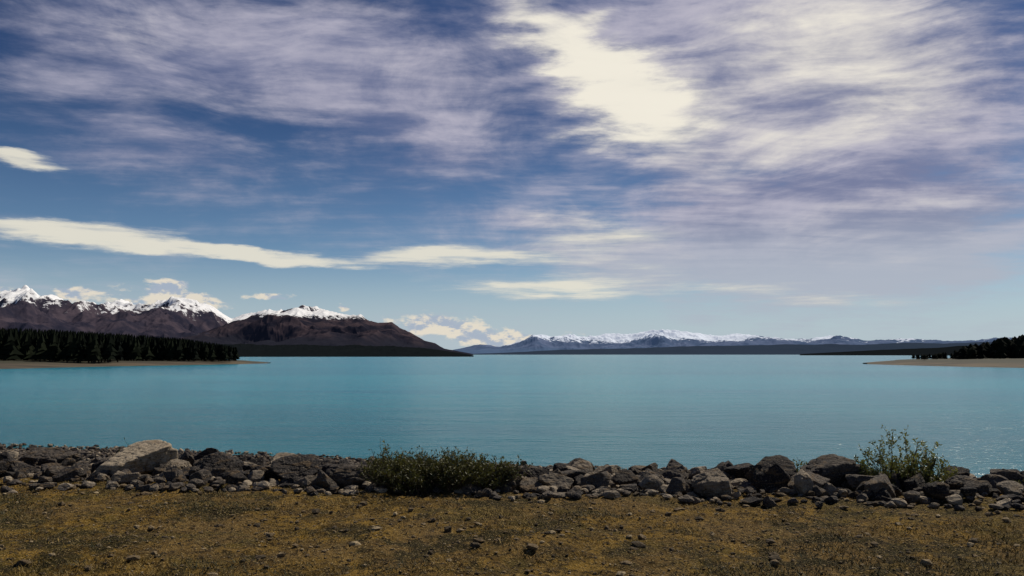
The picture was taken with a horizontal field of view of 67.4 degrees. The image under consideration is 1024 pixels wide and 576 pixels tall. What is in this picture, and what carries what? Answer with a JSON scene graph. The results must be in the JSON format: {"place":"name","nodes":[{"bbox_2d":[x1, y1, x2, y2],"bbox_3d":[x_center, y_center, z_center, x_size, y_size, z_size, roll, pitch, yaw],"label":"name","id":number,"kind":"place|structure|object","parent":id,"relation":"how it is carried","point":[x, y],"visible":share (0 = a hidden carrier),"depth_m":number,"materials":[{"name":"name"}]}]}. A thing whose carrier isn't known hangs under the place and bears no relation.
{"place":"outdoors","nodes":[
{"label":"outdoors","id":0,"kind":"place"},
{"bbox_2d":[0,359,270,368],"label":"headland","id":1,"kind":"structure","parent":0,"point":[16,364],"depth_m":227.01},
{"bbox_2d":[0,327,239,362],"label":"pine trees","id":2,"kind":"object","parent":1,"relation":"on","point":[51,345],"visible":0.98,"depth_m":238.50,"materials":[{"name":"green plant"}]},
{"bbox_2d":[0,285,323,338],"bbox_3d":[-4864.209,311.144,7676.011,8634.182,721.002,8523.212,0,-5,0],"label":"mountain range","id":3,"kind":"structure","parent":0,"point":[24,307],"depth_m":6653.83,"materials":[{"name":"stone"}]},
{"bbox_2d":[181,307,473,354],"bbox_3d":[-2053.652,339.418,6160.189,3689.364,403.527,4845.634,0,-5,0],"label":"mountain","id":4,"kind":"structure","parent":0,"point":[296,326],"depth_m":5349.24,"materials":[{"name":"stone"}]},
{"bbox_2d":[215,343,473,356],"bbox_3d":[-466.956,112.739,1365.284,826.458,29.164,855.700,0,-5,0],"label":"hills","id":5,"kind":"structure","parent":0,"point":[262,350],"depth_m":1225.71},
{"bbox_2d":[0,355,1023,477],"bbox_3d":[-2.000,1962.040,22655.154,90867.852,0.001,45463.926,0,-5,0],"label":"lake water","id":6,"kind":"structure","parent":0,"point":[661,411],"depth_m":47.91,"materials":[{"name":"teal liquid"}]},
{"bbox_2d":[0,447,1023,575],"bbox_3d":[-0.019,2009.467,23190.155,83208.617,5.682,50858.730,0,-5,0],"label":"ground","id":7,"kind":"structure","parent":0,"point":[654,565],"depth_m":7.19,"materials":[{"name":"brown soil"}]},
{"bbox_2d":[7,459,37,474],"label":"boulder","id":8,"kind":"object","parent":7,"relation":"on","point":[25,468],"visible":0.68,"depth_m":10.98,"materials":[{"name":"grey stone"}]},
{"bbox_2d":[19,447,83,463],"bbox_3d":[-7.401,2.728,12.304,0.874,0.370,0.744,0,-5,0],"label":"boulder","id":9,"kind":"object","parent":7,"relation":"on","point":[45,455],"visible":0.52,"depth_m":12.11,"materials":[{"name":"grey stone"}]},
{"bbox_2d":[46,466,64,476],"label":"boulder","id":10,"kind":"object","parent":7,"relation":"on","point":[51,471],"visible":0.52,"depth_m":10.86,"materials":[{"name":"grey stone"}]},
{"bbox_2d":[91,459,108,472],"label":"boulder","id":11,"kind":"object","parent":7,"relation":"on","point":[94,466],"visible":0.31,"depth_m":11.94,"materials":[{"name":"grey stone"}]},
{"bbox_2d":[88,440,177,477],"bbox_3d":[-5.461,2.526,11.031,0.769,0.619,1.094,-3,-6,33],"label":"boulder","id":12,"kind":"object","parent":7,"relation":"on","point":[145,457],"visible":0.66,"depth_m":10.92,"materials":[{"name":"grey stone"}]},
{"bbox_2d":[160,459,191,473],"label":"boulder","id":13,"kind":"object","parent":7,"relation":"on","point":[178,464],"visible":0.5,"depth_m":10.94,"materials":[{"name":"grey stone"}]},
{"bbox_2d":[195,452,243,472],"bbox_3d":[-4.178,2.544,10.849,0.584,0.446,0.646,0,-5,0],"label":"boulder","id":14,"kind":"object","parent":7,"relation":"on","point":[217,460],"visible":0.53,"depth_m":10.76,"materials":[{"name":"grey stone"}]},
{"bbox_2d":[243,462,256,464],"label":"boulder","id":15,"kind":"object","parent":7,"relation":"on","point":[246,463],"visible":0.17,"depth_m":11.84,"materials":[{"name":"grey stone"}]},
{"bbox_2d":[265,465,273,480],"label":"boulder","id":16,"kind":"object","parent":7,"relation":"on","point":[271,473],"visible":0.23,"depth_m":10.36,"materials":[{"name":"grey stone"}]},
{"bbox_2d":[269,452,294,464],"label":"boulder","id":17,"kind":"object","parent":7,"relation":"on","point":[278,455],"visible":0.12,"depth_m":12.31,"materials":[{"name":"grey stone"}]},
{"bbox_2d":[270,454,321,481],"bbox_3d":[-2.943,2.468,10.304,0.659,0.446,0.799,3,-6,-29],"label":"boulder","id":18,"kind":"object","parent":7,"relation":"on","point":[295,465],"visible":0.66,"depth_m":10.16,"materials":[{"name":"grey stone"}]},
{"bbox_2d":[321,464,333,472],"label":"boulder","id":19,"kind":"object","parent":7,"relation":"on","point":[325,467],"visible":0.06,"depth_m":11.17,"materials":[{"name":"grey stone"}]},
{"bbox_2d":[0,443,689,479],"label":"shingle","id":20,"kind":"object","parent":7,"relation":"on","point":[94,453],"visible":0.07,"depth_m":23.98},
{"bbox_2d":[325,463,368,488],"bbox_3d":[-2.162,2.509,10.116,0.564,0.394,0.481,0,-5,0],"label":"boulder","id":21,"kind":"object","parent":7,"relation":"on","point":[341,475],"visible":0.59,"depth_m":9.94,"materials":[{"name":"grey stone"}]},
{"bbox_2d":[365,445,425,476],"bbox_3d":[-1.460,2.381,10.212,0.974,0.561,0.599,0,-5,0],"label":"shrub","id":22,"kind":"object","parent":7,"relation":"on","point":[387,458],"visible":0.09,"depth_m":10.23,"materials":[{"name":"green plant"}]},
{"bbox_2d":[355,439,532,495],"bbox_3d":[-0.850,2.244,9.573,2.225,0.713,1.212,0,-5,0],"label":"shrub","id":23,"kind":"object","parent":7,"relation":"on","point":[409,475],"visible":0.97,"depth_m":9.35,"materials":[{"name":"green plant"}]},
{"bbox_2d":[461,484,481,494],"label":"boulder","id":24,"kind":"object","parent":7,"relation":"on","point":[471,489],"visible":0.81,"depth_m":9.21,"materials":[{"name":"grey stone"}]},
{"bbox_2d":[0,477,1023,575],"bbox_3d":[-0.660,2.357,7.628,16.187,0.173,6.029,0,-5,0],"label":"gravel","id":25,"kind":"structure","parent":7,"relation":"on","point":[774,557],"depth_m":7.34,"materials":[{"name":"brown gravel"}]},
{"bbox_2d":[0,448,1023,510],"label":"rocks","id":26,"kind":"object","parent":7,"relation":"on","point":[879,489],"visible":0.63,"depth_m":9.64,"materials":[{"name":"grey stone"}]},
{"bbox_2d":[515,466,536,477],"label":"boulder","id":27,"kind":"object","parent":7,"relation":"on","point":[532,472],"visible":0.18,"depth_m":10.36,"materials":[{"name":"grey stone"}]},
{"bbox_2d":[518,477,543,492],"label":"boulder","id":28,"kind":"object","parent":7,"relation":"on","point":[530,482],"visible":0.62,"depth_m":9.61,"materials":[{"name":"grey stone"}]},
{"bbox_2d":[552,469,572,488],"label":"boulder","id":29,"kind":"object","parent":7,"relation":"on","point":[557,471],"visible":0.2,"depth_m":9.77,"materials":[{"name":"grey stone"}]},
{"bbox_2d":[580,471,610,488],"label":"boulder","id":30,"kind":"object","parent":7,"relation":"on","point":[598,480],"visible":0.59,"depth_m":9.58,"materials":[{"name":"grey stone"}]},
{"bbox_2d":[637,471,659,482],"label":"boulder","id":31,"kind":"object","parent":7,"relation":"on","point":[645,474],"visible":0.28,"depth_m":9.91,"materials":[{"name":"grey stone"}]},
{"bbox_2d":[666,477,687,494],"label":"boulder","id":32,"kind":"object","parent":7,"relation":"on","point":[677,484],"visible":0.78,"depth_m":9.39,"materials":[{"name":"grey stone"}]},
{"bbox_2d":[690,468,731,498],"bbox_3d":[2.452,2.414,9.347,0.537,0.421,0.553,0,-5,0],"label":"boulder","id":33,"kind":"object","parent":7,"relation":"on","point":[715,482],"visible":0.83,"depth_m":9.18,"materials":[{"name":"grey stone"}]},
{"bbox_2d":[753,460,790,492],"bbox_3d":[3.242,2.382,9.631,0.456,0.450,0.277,1,-5,-13],"label":"boulder","id":34,"kind":"object","parent":7,"relation":"on","point":[769,475],"visible":0.93,"depth_m":9.53,"materials":[{"name":"grey stone"}]},
{"bbox_2d":[793,458,806,471],"bbox_3d":[3.991,2.526,10.510,0.299,0.417,0.245,-1,-5,12],"label":"shrub","id":35,"kind":"object","parent":7,"relation":"on","point":[797,465],"visible":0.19,"depth_m":10.52,"materials":[{"name":"green plant"}]},
{"bbox_2d":[791,484,817,493],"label":"boulder","id":36,"kind":"object","parent":7,"relation":"on","point":[795,488],"visible":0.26,"depth_m":9.28,"materials":[{"name":"grey stone"}]},
{"bbox_2d":[800,454,864,488],"bbox_3d":[4.109,2.437,9.956,0.758,0.531,0.614,-4,-6,39],"label":"boulder","id":37,"kind":"object","parent":7,"relation":"on","point":[835,469],"visible":0.46,"depth_m":9.82,"materials":[{"name":"grey stone"}]},
{"bbox_2d":[852,425,957,492],"bbox_3d":[5.099,2.240,10.072,1.444,0.949,0.796,0,-5,0],"label":"shrub","id":38,"kind":"object","parent":7,"relation":"on","point":[927,471],"visible":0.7,"depth_m":9.94,"materials":[{"name":"green plant"}]},
{"bbox_2d":[904,474,925,490],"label":"boulder","id":39,"kind":"object","parent":7,"relation":"on","point":[915,481],"visible":0.69,"depth_m":9.53,"materials":[{"name":"grey stone"}]},
{"bbox_2d":[925,472,954,482],"bbox_3d":[5.522,2.486,9.670,0.724,0.350,0.373,0,-5,0],"label":"shrub","id":40,"kind":"object","parent":7,"relation":"on","point":[934,480],"visible":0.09,"depth_m":9.64,"materials":[{"name":"green plant"}]},
{"bbox_2d":[944,475,977,489],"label":"boulder","id":41,"kind":"object","parent":7,"relation":"on","point":[954,482],"visible":0.37,"depth_m":9.41,"materials":[{"name":"grey stone"}]},
{"bbox_2d":[990,469,1021,480],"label":"boulder","id":42,"kind":"object","parent":7,"relation":"on","point":[1008,474],"visible":0.2,"depth_m":9.58,"materials":[{"name":"grey stone"}]},
{"bbox_2d":[0,0,1023,349],"label":"sky","id":43,"kind":"structure","parent":0,"point":[455,174],"materials":[{"name":"blue"}]},
{"bbox_2d":[474,342,991,354],"bbox_3d":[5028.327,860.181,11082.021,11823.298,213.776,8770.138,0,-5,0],"label":"hills","id":44,"kind":"structure","parent":0,"point":[788,349],"depth_m":10547.59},
{"bbox_2d":[454,329,1017,353],"bbox_3d":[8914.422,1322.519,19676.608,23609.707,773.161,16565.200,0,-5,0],"label":"mountain range","id":45,"kind":"structure","parent":0,"point":[653,338],"depth_m":20626.87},
{"bbox_2d":[800,346,967,354],"bbox_3d":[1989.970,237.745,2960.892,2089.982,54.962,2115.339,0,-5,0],"label":"hills","id":46,"kind":"structure","parent":0,"point":[933,351],"depth_m":2816.47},
{"bbox_2d":[863,358,1023,367],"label":"headland","id":47,"kind":"structure","parent":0,"point":[1005,362],"depth_m":231.84,"materials":[{"name":"beige sand"}]},
{"bbox_2d":[912,334,1023,358],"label":"pine trees","id":48,"kind":"object","parent":47,"relation":"on","point":[1004,347],"visible":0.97,"depth_m":265.49,"materials":[{"name":"green plant"}]}
]}

